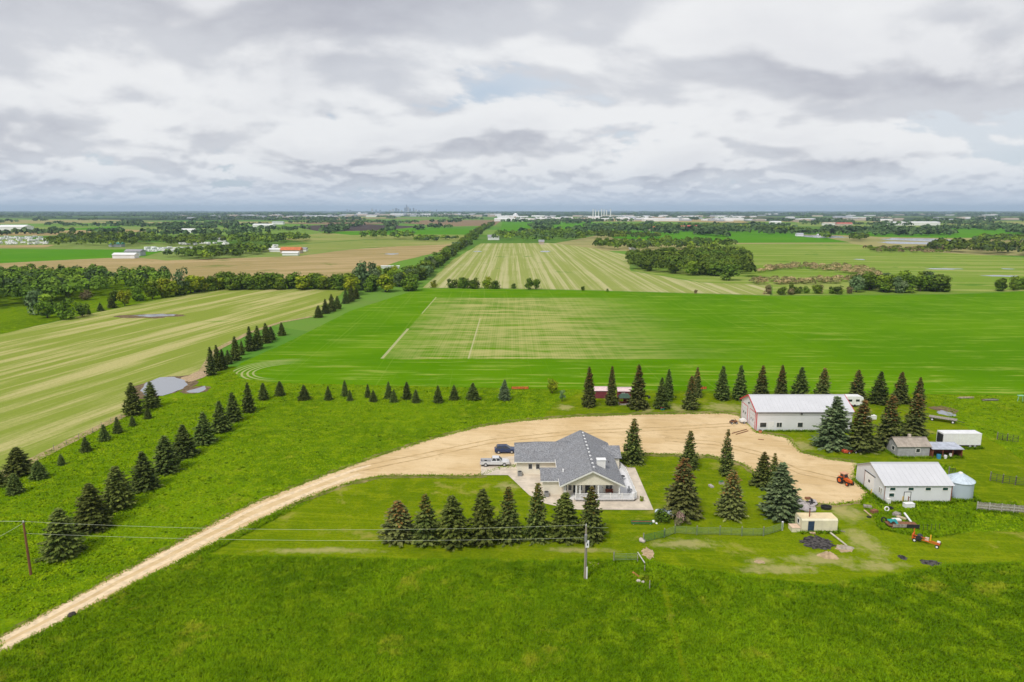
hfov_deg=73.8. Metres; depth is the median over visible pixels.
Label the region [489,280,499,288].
broadleaf tree
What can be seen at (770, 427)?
door
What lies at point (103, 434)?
spruce tree
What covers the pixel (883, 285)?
broadleaf tree
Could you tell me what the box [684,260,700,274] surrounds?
broadleaf tree
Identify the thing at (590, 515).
spruce tree
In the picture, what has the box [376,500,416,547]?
spruce tree
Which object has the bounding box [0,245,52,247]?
works yard
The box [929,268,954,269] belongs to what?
pond
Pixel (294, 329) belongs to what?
ground
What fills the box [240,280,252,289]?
broadleaf tree
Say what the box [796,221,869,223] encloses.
works yard
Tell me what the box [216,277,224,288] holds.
broadleaf tree
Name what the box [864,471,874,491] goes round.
sliding door
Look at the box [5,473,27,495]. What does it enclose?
spruce tree
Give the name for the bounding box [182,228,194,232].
farm building
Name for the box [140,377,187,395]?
pond
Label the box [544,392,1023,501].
lawn
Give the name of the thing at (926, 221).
farm building
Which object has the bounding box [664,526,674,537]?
pipe gate
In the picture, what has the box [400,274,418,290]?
broadleaf tree
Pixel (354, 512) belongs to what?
lawn
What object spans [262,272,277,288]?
broadleaf tree
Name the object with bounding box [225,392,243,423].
spruce tree
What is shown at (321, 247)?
meadow
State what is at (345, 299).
spruce tree
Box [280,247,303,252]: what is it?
farm building
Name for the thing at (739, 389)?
spruce tree
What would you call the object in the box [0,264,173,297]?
woodland
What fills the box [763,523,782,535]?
pipe gate
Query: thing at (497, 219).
warehouse
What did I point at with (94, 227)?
green field
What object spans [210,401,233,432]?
spruce tree
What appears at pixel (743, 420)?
utility trailer
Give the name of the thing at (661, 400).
spruce tree
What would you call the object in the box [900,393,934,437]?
spruce tree
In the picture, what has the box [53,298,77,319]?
broadleaf tree
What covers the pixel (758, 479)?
spruce tree
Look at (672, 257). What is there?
broadleaf tree
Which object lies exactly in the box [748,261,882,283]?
willow scrub
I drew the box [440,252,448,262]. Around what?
broadleaf tree
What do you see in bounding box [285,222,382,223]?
brown field
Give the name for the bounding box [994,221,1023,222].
works yard
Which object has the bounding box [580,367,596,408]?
spruce tree
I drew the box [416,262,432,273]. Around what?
broadleaf tree
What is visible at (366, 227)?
ploughed field
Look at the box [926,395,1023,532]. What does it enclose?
meadow
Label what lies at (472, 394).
spruce tree
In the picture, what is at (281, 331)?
spruce tree
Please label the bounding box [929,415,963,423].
flat wagon
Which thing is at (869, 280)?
broadleaf tree
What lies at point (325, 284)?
broadleaf tree
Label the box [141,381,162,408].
spruce tree
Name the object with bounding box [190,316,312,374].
field margin
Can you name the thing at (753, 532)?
pipe gate
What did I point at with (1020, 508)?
board fence
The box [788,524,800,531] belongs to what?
cream porch box
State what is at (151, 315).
pond
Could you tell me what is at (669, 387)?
spruce tree
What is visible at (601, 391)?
maroon shed
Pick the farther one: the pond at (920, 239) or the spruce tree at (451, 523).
the pond at (920, 239)
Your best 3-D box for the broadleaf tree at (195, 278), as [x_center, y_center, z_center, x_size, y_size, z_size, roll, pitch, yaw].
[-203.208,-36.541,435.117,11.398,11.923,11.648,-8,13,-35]
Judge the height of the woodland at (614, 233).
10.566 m
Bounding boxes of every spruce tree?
[0,447,33,477]
[0,471,8,487]
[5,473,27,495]
[27,460,49,481]
[33,508,89,562]
[57,454,66,465]
[68,483,117,535]
[78,437,93,452]
[96,303,104,310]
[97,424,112,441]
[99,466,137,511]
[107,298,117,308]
[111,417,123,433]
[121,382,145,415]
[128,416,136,426]
[128,451,163,493]
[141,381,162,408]
[142,408,153,418]
[150,435,185,475]
[171,424,201,458]
[191,412,220,445]
[204,347,218,375]
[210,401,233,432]
[212,345,225,370]
[220,349,228,369]
[224,350,233,363]
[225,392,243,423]
[229,336,241,360]
[238,340,244,355]
[241,382,257,412]
[243,326,256,350]
[252,326,263,349]
[258,383,269,400]
[261,323,272,343]
[269,326,276,339]
[274,381,285,396]
[277,322,286,335]
[297,385,312,400]
[313,305,323,317]
[321,299,331,313]
[324,386,332,400]
[328,294,336,311]
[334,296,341,308]
[340,380,348,396]
[341,289,350,303]
[346,390,353,400]
[348,285,355,301]
[353,287,360,298]
[364,384,370,397]
[369,390,377,401]
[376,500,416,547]
[383,381,391,398]
[389,389,398,402]
[401,382,411,399]
[410,389,421,402]
[410,493,442,547]
[432,495,473,550]
[433,385,443,402]
[448,385,458,400]
[465,383,481,400]
[466,488,499,548]
[494,486,525,547]
[498,379,511,400]
[520,483,551,544]
[547,492,583,545]
[573,486,608,546]
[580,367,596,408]
[604,366,619,405]
[619,418,646,466]
[626,364,650,410]
[652,377,670,409]
[663,457,705,524]
[664,369,676,401]
[677,430,699,470]
[681,376,700,410]
[694,367,702,397]
[713,366,731,400]
[713,470,748,523]
[717,429,735,476]
[731,365,748,401]
[748,452,772,487]
[751,365,769,393]
[756,462,803,523]
[765,453,778,487]
[773,365,788,393]
[788,367,810,393]
[808,396,856,452]
[812,367,831,393]
[845,370,870,401]
[846,400,881,454]
[867,371,890,405]
[870,395,903,450]
[889,372,909,404]
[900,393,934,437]
[910,377,927,406]
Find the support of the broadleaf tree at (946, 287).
on the pale field at (967, 272)
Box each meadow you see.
[0,280,312,333]
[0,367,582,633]
[261,240,457,254]
[286,233,464,242]
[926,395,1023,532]
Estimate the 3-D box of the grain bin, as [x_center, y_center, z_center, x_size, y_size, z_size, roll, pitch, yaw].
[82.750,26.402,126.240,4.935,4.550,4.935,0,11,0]
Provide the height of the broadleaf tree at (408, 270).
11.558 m
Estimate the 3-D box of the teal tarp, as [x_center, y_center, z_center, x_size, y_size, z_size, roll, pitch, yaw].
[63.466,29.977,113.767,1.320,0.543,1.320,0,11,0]
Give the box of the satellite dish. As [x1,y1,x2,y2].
[808,499,817,506]
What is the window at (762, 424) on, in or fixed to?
in the machine shop
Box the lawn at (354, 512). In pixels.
[211,456,1023,584]
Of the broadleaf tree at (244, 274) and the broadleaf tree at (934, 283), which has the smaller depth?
the broadleaf tree at (934, 283)
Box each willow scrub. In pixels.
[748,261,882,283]
[863,245,952,252]
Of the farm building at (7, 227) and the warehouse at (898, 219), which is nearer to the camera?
the farm building at (7, 227)
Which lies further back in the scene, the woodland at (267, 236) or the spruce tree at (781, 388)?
the woodland at (267, 236)
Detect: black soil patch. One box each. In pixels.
[799,535,836,549]
[897,555,907,559]
[919,559,941,565]
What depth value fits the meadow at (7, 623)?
145.93 m
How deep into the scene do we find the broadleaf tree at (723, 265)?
545.91 m
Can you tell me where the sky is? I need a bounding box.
[0,0,1023,210]
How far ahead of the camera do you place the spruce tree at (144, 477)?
128.44 m
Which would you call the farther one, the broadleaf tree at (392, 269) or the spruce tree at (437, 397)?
the broadleaf tree at (392, 269)
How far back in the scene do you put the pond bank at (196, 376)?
216.69 m
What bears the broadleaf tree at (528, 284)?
on the crop field at (968, 344)
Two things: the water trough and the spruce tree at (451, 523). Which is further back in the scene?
the water trough
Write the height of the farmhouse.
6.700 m
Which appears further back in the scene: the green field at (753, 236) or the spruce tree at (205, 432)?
the green field at (753, 236)
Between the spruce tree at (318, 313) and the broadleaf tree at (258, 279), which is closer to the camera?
the spruce tree at (318, 313)
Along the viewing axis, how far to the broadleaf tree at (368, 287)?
439.07 m
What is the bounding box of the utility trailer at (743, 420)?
[737,418,746,423]
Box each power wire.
[24,521,570,529]
[27,533,554,540]
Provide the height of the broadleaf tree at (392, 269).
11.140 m
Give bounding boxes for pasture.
[0,367,1023,681]
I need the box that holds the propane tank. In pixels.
[655,509,674,515]
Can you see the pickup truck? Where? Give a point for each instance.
(495, 460)
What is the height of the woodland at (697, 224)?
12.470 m
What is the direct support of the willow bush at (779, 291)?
on the pale field at (967, 272)
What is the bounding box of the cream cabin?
[795,508,837,531]
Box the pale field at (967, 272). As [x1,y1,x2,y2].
[633,243,1023,294]
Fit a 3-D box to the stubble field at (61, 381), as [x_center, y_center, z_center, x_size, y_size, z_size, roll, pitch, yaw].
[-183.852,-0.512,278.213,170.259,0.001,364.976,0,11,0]
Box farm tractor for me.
[837,471,853,485]
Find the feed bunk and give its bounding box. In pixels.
[631,520,651,524]
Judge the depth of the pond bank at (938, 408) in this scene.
180.90 m
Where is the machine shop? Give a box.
[740,394,854,430]
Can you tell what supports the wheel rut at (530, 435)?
on the gravel road
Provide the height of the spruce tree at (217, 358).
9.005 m
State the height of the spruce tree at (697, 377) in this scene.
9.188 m
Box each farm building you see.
[0,225,33,229]
[109,242,124,246]
[112,253,138,257]
[124,249,145,255]
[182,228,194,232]
[252,224,275,226]
[268,248,279,251]
[272,221,284,223]
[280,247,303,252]
[282,251,299,254]
[381,265,399,267]
[487,235,498,239]
[822,222,834,224]
[835,223,852,225]
[887,222,938,224]
[912,221,940,224]
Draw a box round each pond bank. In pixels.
[113,314,184,318]
[127,375,198,398]
[180,386,210,393]
[181,371,207,381]
[929,405,958,413]
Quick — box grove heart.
[627,245,756,271]
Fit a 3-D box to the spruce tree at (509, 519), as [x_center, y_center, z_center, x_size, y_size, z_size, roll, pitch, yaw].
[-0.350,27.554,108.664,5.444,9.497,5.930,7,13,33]
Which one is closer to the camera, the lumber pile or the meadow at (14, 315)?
the lumber pile
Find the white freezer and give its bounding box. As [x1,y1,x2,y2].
[902,502,914,507]
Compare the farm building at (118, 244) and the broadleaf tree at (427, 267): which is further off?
the farm building at (118, 244)
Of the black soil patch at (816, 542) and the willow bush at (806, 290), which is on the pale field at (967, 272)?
the willow bush at (806, 290)
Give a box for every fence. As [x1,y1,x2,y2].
[511,386,528,388]
[976,501,1023,512]
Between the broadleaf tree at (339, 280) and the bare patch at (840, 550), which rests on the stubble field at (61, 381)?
the broadleaf tree at (339, 280)
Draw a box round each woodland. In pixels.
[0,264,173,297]
[43,230,155,244]
[130,232,225,243]
[162,242,271,257]
[226,231,310,242]
[359,229,415,237]
[413,234,458,240]
[491,227,596,239]
[592,236,737,248]
[595,229,671,237]
[603,222,809,230]
[769,226,811,231]
[819,231,831,237]
[848,232,869,238]
[926,237,1023,251]
[972,233,1023,241]
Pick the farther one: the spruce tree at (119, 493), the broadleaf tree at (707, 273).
the broadleaf tree at (707, 273)
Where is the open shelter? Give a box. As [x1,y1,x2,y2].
[929,442,964,456]
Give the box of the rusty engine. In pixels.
[870,508,878,513]
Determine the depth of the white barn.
124.41 m
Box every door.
[585,485,589,492]
[599,485,602,492]
[742,403,747,419]
[749,409,754,428]
[768,422,773,429]
[808,521,814,530]
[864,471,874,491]
[904,492,910,501]
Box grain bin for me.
[947,472,975,499]
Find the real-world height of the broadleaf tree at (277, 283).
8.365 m
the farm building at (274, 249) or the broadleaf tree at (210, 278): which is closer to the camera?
the broadleaf tree at (210, 278)
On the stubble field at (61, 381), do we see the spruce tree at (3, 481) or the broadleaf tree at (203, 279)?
the broadleaf tree at (203, 279)
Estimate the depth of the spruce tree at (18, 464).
135.54 m
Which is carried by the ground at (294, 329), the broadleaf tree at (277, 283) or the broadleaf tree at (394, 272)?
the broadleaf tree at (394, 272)
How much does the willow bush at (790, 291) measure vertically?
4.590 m
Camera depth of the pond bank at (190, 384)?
205.01 m
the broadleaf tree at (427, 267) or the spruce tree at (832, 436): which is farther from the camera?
the broadleaf tree at (427, 267)
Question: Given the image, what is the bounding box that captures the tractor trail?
[658,585,691,681]
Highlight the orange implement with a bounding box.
[912,528,940,548]
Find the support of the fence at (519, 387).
on the meadow at (7, 623)
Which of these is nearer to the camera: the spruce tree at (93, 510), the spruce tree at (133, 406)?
the spruce tree at (93, 510)
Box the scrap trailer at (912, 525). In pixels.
[885,521,918,528]
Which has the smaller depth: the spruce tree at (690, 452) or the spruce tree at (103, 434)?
the spruce tree at (690, 452)
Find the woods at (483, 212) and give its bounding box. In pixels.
[0,211,1023,214]
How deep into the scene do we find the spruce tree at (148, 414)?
172.77 m
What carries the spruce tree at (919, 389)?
on the lawn at (978, 466)
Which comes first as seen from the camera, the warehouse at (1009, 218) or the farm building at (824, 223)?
the farm building at (824, 223)
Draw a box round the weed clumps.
[0,386,1023,681]
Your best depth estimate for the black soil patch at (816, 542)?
108.44 m
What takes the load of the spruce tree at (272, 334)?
on the ground at (294, 329)
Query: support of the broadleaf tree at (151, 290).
on the meadow at (14, 315)
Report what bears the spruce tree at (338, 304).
on the ground at (294, 329)
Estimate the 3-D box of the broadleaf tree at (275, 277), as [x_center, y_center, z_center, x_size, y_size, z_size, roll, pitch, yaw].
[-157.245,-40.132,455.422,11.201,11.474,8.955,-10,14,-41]
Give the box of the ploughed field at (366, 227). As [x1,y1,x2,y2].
[298,224,412,230]
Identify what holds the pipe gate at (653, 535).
on the lawn at (354, 512)
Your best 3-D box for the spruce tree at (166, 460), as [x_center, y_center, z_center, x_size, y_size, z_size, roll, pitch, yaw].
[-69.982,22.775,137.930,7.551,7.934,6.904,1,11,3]
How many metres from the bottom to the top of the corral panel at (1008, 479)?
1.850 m
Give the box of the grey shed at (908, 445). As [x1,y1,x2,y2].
[886,434,931,456]
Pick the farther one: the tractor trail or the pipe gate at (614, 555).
the pipe gate at (614, 555)
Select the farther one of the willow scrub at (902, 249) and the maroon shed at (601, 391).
the willow scrub at (902, 249)
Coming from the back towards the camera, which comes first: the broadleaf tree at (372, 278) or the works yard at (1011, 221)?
the works yard at (1011, 221)
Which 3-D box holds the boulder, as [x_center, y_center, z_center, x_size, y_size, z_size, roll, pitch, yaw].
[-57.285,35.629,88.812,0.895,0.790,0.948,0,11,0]
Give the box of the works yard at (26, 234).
[0,229,144,235]
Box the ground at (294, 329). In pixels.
[0,217,1023,366]
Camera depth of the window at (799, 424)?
163.15 m
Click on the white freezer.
(908, 504)
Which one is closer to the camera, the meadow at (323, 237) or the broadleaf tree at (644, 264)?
the broadleaf tree at (644, 264)
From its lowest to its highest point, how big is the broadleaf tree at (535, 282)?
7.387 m
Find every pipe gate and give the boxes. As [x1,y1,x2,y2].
[613,552,637,560]
[643,530,664,540]
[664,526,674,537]
[674,524,696,533]
[696,526,719,534]
[719,526,742,534]
[741,527,764,535]
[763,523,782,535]
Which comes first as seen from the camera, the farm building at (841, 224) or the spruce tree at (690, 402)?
the spruce tree at (690, 402)
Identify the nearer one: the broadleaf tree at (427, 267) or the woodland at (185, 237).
the broadleaf tree at (427, 267)
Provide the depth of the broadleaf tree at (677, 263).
569.31 m
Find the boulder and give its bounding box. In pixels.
[67,611,76,616]
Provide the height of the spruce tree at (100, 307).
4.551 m
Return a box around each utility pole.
[22,520,31,574]
[584,524,588,578]
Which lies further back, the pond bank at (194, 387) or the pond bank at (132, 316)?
the pond bank at (132, 316)
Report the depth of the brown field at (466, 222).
2886.81 m
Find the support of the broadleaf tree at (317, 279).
on the ground at (294, 329)
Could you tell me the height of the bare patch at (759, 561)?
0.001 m
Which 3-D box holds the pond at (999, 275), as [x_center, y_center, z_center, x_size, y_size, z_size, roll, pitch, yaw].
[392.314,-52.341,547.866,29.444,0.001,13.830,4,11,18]
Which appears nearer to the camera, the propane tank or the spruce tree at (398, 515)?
the spruce tree at (398, 515)
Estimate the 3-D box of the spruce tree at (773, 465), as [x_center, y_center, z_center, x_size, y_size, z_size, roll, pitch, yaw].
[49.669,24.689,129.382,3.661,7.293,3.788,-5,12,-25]
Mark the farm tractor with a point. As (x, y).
(843, 476)
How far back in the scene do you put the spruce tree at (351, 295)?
393.29 m
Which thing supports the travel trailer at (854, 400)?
on the lawn at (978, 466)
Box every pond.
[133,314,175,316]
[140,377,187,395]
[187,386,205,392]
[803,235,847,237]
[882,241,927,243]
[884,238,948,241]
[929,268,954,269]
[937,410,955,415]
[981,275,1015,276]
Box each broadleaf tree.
[23,289,41,314]
[32,293,55,317]
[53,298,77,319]
[64,289,73,297]
[73,302,89,315]
[78,290,94,299]
[107,290,117,301]
[116,289,131,305]
[130,281,146,300]
[143,280,160,298]
[157,277,178,296]
[173,267,189,294]
[175,284,189,294]
[184,276,200,292]
[186,275,202,292]
[196,276,207,289]
[203,275,214,290]
[208,277,217,287]
[213,271,225,288]
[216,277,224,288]
[223,271,236,288]
[225,272,241,289]
[237,272,250,288]
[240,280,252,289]
[242,275,255,289]
[248,275,267,289]
[254,271,273,289]
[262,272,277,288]
[268,273,283,288]
[273,278,286,288]
[275,275,286,289]
[285,275,294,287]
[286,271,300,288]
[295,275,311,289]
[308,272,320,287]
[311,273,322,288]
[312,276,324,289]
[317,278,329,289]
[326,274,338,289]
[334,273,344,289]
[341,272,361,286]
[343,275,359,291]
[352,260,370,289]
[363,279,373,291]
[366,274,378,290]
[367,261,379,288]
[376,273,394,291]
[386,265,397,275]
[391,269,405,285]
[393,272,404,286]
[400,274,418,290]
[401,265,413,272]
[405,268,418,273]
[407,270,419,277]
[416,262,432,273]
[417,267,427,279]
[420,265,431,276]
[425,256,437,267]
[429,280,437,287]
[433,257,443,267]
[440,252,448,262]
[446,278,457,287]
[457,277,461,287]
[461,277,470,288]
[470,278,477,288]
[471,232,478,239]
[482,277,491,288]
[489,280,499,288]
[524,278,532,289]
[532,279,540,288]
[547,378,557,391]
[559,390,565,398]
[625,249,635,258]
[634,252,643,257]
[641,258,653,270]
[665,255,678,270]
[669,262,680,272]
[682,256,695,262]
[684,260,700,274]
[694,250,708,259]
[697,260,707,274]
[703,261,712,274]
[708,261,722,275]
[713,249,724,255]
[718,262,728,274]
[719,264,740,279]
[721,258,733,261]
[728,250,739,255]
[732,253,747,257]
[849,275,864,291]
[860,272,876,290]
[875,275,893,291]
[892,276,909,292]
[896,274,915,292]
[898,270,911,275]
[912,274,934,290]
[925,275,947,291]
[938,275,952,291]
[993,278,1006,290]
[1009,276,1019,290]
[1020,277,1023,288]
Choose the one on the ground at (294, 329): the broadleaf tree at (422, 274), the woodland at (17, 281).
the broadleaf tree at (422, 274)
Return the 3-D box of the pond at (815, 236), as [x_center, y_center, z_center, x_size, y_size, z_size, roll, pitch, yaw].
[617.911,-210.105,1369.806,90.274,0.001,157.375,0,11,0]
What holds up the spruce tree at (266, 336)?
on the ground at (294, 329)
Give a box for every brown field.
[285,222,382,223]
[405,220,499,225]
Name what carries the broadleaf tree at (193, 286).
on the meadow at (14, 315)
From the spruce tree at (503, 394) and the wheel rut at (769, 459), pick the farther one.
the spruce tree at (503, 394)
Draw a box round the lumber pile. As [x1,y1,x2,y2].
[981,398,998,400]
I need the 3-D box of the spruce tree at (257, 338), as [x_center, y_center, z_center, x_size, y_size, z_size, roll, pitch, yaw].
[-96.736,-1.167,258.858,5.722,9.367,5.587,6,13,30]
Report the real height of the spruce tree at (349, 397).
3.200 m
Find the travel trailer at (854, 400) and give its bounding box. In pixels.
[845,394,863,406]
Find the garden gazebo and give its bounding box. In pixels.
[618,393,630,404]
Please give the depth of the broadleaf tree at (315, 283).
454.41 m
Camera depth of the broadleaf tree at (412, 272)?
483.52 m
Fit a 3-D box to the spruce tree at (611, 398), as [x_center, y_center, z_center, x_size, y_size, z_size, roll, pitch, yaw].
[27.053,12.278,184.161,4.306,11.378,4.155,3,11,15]
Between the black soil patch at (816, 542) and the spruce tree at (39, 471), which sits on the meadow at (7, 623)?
the spruce tree at (39, 471)
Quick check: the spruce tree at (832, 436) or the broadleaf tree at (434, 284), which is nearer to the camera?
the spruce tree at (832, 436)
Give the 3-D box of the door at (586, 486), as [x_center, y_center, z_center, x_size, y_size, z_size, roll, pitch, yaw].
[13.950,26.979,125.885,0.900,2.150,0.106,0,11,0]
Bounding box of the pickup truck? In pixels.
[480,455,509,466]
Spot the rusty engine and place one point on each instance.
(874, 510)
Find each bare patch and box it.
[641,547,653,558]
[754,560,764,563]
[835,544,852,551]
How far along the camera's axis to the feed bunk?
114.76 m
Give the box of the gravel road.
[0,413,866,653]
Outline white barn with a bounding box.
[856,462,954,501]
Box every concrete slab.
[797,499,815,509]
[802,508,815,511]
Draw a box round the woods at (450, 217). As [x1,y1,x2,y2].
[0,213,1023,222]
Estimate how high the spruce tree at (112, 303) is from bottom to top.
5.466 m
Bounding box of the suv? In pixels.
[494,444,513,453]
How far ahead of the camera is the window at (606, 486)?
125.89 m
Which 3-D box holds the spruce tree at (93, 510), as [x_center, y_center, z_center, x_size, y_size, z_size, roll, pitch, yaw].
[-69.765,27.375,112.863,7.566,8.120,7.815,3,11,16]
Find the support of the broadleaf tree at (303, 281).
on the stubble field at (61, 381)
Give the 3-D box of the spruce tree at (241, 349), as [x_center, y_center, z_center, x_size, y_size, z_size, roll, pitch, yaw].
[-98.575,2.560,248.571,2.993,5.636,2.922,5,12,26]
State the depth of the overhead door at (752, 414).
165.60 m
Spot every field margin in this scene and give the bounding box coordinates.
[3,415,126,476]
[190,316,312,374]
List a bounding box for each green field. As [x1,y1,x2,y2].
[0,249,161,262]
[65,226,119,229]
[326,228,472,234]
[501,221,592,233]
[612,230,845,242]
[788,227,1023,237]
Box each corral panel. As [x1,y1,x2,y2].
[990,472,1003,482]
[1002,474,1016,484]
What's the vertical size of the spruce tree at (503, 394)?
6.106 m
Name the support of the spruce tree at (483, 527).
on the lawn at (354, 512)
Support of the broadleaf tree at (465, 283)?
on the striped field at (556, 266)
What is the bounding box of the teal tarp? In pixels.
[887,519,898,523]
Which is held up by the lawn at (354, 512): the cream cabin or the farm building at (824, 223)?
the cream cabin
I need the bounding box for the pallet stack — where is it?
[892,511,900,515]
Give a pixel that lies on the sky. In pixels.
(106, 105)
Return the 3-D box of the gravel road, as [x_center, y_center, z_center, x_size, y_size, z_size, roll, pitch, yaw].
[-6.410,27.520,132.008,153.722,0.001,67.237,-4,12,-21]
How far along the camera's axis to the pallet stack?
117.79 m
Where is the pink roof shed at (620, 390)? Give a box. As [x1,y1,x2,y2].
[617,387,631,398]
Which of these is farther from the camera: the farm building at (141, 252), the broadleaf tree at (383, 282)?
the farm building at (141, 252)
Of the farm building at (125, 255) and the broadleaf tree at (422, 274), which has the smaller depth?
the broadleaf tree at (422, 274)
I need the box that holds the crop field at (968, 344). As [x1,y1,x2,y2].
[233,288,1023,394]
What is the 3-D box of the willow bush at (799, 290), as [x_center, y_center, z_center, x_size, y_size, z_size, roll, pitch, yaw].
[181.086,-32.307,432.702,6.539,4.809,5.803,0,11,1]
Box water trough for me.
[820,504,831,509]
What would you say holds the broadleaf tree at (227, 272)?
on the stubble field at (61, 381)
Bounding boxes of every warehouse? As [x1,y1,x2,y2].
[494,218,509,220]
[642,218,658,220]
[658,218,678,220]
[721,218,743,219]
[892,218,903,220]
[1001,218,1018,219]
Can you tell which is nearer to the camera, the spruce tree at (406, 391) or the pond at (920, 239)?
the spruce tree at (406, 391)
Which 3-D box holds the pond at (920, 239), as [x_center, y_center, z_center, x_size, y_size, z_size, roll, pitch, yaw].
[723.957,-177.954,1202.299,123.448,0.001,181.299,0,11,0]
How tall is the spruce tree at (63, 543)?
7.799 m
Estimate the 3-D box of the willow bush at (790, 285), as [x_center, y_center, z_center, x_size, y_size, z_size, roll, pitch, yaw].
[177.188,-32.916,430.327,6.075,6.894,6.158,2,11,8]
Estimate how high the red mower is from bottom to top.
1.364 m
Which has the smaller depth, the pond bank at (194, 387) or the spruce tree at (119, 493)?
the spruce tree at (119, 493)
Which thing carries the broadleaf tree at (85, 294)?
on the meadow at (14, 315)
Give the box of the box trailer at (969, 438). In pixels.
[936,430,981,446]
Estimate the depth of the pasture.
91.34 m
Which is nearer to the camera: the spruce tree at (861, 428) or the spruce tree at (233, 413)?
the spruce tree at (861, 428)
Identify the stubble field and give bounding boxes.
[0,244,450,280]
[0,289,343,471]
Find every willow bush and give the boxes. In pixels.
[763,284,771,293]
[776,286,787,294]
[786,288,794,294]
[789,284,797,293]
[794,286,801,293]
[802,286,810,293]
[811,284,821,293]
[828,286,835,293]
[833,285,843,293]
[846,286,853,293]
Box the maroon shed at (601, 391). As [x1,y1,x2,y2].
[594,386,607,397]
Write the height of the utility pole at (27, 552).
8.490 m
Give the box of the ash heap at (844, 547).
[836,545,853,549]
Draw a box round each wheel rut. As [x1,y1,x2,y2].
[350,423,730,468]
[350,426,728,472]
[665,437,836,477]
[665,440,849,484]
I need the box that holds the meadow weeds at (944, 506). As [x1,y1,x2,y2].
[225,428,1022,543]
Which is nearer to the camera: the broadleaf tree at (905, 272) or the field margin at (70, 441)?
the field margin at (70, 441)
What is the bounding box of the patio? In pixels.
[481,456,652,509]
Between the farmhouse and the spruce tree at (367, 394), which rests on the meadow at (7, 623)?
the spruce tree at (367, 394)
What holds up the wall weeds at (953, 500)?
on the lawn at (978, 466)
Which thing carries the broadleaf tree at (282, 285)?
on the stubble field at (61, 381)
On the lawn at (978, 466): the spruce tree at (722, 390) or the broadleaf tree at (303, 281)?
the spruce tree at (722, 390)
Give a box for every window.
[605,485,612,488]
[759,422,766,426]
[797,422,802,426]
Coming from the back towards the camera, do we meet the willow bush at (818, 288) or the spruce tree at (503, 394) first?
the willow bush at (818, 288)
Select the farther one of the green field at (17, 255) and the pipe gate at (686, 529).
the green field at (17, 255)
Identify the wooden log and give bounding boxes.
[830,532,846,544]
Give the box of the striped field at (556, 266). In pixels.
[423,243,769,294]
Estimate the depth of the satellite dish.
122.35 m
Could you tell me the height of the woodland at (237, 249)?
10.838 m
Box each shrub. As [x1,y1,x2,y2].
[654,508,669,522]
[674,510,685,525]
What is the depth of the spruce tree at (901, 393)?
185.82 m
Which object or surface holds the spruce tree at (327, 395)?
on the meadow at (7, 623)
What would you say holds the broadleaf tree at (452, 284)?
on the striped field at (556, 266)
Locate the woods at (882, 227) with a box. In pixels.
[0,219,1023,235]
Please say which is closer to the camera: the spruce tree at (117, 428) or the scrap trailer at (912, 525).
the scrap trailer at (912, 525)
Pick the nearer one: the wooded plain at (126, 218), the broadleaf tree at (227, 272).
the broadleaf tree at (227, 272)
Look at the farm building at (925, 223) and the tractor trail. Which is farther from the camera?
the farm building at (925, 223)
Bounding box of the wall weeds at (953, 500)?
[763,429,1023,534]
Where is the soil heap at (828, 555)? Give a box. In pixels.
[817,551,838,559]
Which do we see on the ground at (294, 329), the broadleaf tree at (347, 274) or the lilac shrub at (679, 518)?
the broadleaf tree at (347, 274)
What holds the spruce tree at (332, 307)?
on the ground at (294, 329)
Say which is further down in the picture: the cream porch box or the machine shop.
the cream porch box
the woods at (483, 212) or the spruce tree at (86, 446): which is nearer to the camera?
the spruce tree at (86, 446)
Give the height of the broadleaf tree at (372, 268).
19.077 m
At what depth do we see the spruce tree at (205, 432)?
153.64 m
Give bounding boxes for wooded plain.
[0,217,299,219]
[1,211,1023,216]
[744,217,1021,220]
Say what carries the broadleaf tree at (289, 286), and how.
on the ground at (294, 329)
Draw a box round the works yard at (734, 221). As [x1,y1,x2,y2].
[530,218,747,222]
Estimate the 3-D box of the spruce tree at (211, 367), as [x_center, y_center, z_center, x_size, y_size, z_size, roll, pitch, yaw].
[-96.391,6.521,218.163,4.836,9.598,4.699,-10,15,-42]
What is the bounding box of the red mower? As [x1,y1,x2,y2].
[841,446,860,453]
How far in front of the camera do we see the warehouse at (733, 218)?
3462.50 m
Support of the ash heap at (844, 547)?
on the bare patch at (840, 550)
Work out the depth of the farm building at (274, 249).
860.07 m
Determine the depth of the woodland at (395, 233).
1241.05 m
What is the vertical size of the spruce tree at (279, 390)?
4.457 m
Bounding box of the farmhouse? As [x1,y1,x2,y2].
[514,430,636,500]

